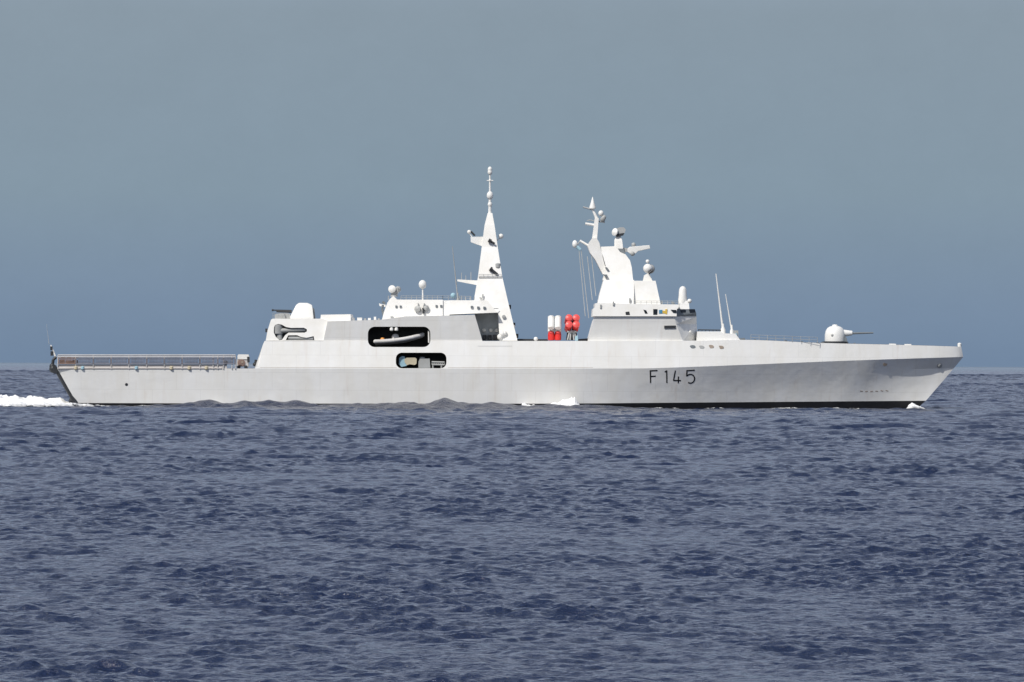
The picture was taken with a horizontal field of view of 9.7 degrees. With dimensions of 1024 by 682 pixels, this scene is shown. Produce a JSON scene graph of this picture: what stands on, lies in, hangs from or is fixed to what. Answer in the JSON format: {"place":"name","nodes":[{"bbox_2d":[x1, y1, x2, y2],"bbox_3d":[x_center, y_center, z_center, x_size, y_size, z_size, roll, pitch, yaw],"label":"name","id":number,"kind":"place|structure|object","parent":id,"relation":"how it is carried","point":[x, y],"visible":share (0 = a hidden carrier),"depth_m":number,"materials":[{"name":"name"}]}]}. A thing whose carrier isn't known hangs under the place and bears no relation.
{"place":"outdoors","nodes":[
{"label":"outdoors","id":0,"kind":"place"},
{"bbox_2d":[0,363,1023,681],"bbox_3d":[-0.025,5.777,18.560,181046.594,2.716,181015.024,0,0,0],"label":"sea","id":1,"kind":"structure","parent":0,"point":[302,541],"depth_m":195.99,"materials":[{"name":"blue liquid"}]},
{"bbox_2d":[0,394,68,405],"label":"stern wake","id":2,"kind":"object","parent":1,"relation":"on","point":[6,398],"visible":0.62,"depth_m":795.47,"materials":[{"name":"white liquid"}]},
{"bbox_2d":[0,400,104,406],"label":"stern wash","id":3,"kind":"object","parent":1,"relation":"on","point":[17,403],"visible":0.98,"depth_m":769.21,"materials":[{"name":"white liquid"}]},
{"bbox_2d":[46,167,962,408],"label":"frigate","id":4,"kind":"object","parent":1,"relation":"on","point":[640,346],"visible":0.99,"depth_m":792.90,"materials":[{"name":"metal"}]},
{"bbox_2d":[236,354,249,367],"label":"deck machine","id":5,"kind":"object","parent":4,"relation":"on","point":[243,360],"visible":1,"depth_m":793.00,"materials":[{"name":"white paint"}]},
{"bbox_2d":[373,333,424,344],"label":"inflatable boat","id":6,"kind":"object","parent":4,"relation":"on","point":[395,339],"visible":1,"depth_m":792.76,"materials":[{"name":"rubber"}]},
{"bbox_2d":[399,356,406,366],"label":"equipment case","id":7,"kind":"object","parent":4,"relation":"on","point":[402,363],"visible":1,"depth_m":792.79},
{"bbox_2d":[404,358,416,364],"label":"canvas bale","id":8,"kind":"object","parent":4,"relation":"on","point":[412,361],"visible":1,"depth_m":792.70},
{"bbox_2d":[418,357,429,367],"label":"machinery box","id":9,"kind":"object","parent":4,"relation":"on","point":[424,362],"visible":1,"depth_m":792.79,"materials":[{"name":"grey paint"}]},
{"bbox_2d":[432,361,444,367],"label":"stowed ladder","id":10,"kind":"object","parent":4,"relation":"on","point":[438,364],"visible":1,"depth_m":792.89,"materials":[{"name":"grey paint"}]},
{"bbox_2d":[522,397,579,405],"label":"side splash","id":11,"kind":"object","parent":1,"relation":"on","point":[570,401],"visible":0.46,"depth_m":790.10,"materials":[{"name":"white liquid"}]},
{"bbox_2d":[907,403,924,408],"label":"bow splash","id":12,"kind":"object","parent":1,"relation":"on","point":[911,405],"visible":0.73,"depth_m":797.38,"materials":[{"name":"white liquid"}]},
{"bbox_2d":[0,0,1023,366],"label":"sky","id":13,"kind":"structure","parent":0,"point":[175,175],"materials":[{"name":"blue"}]}
]}

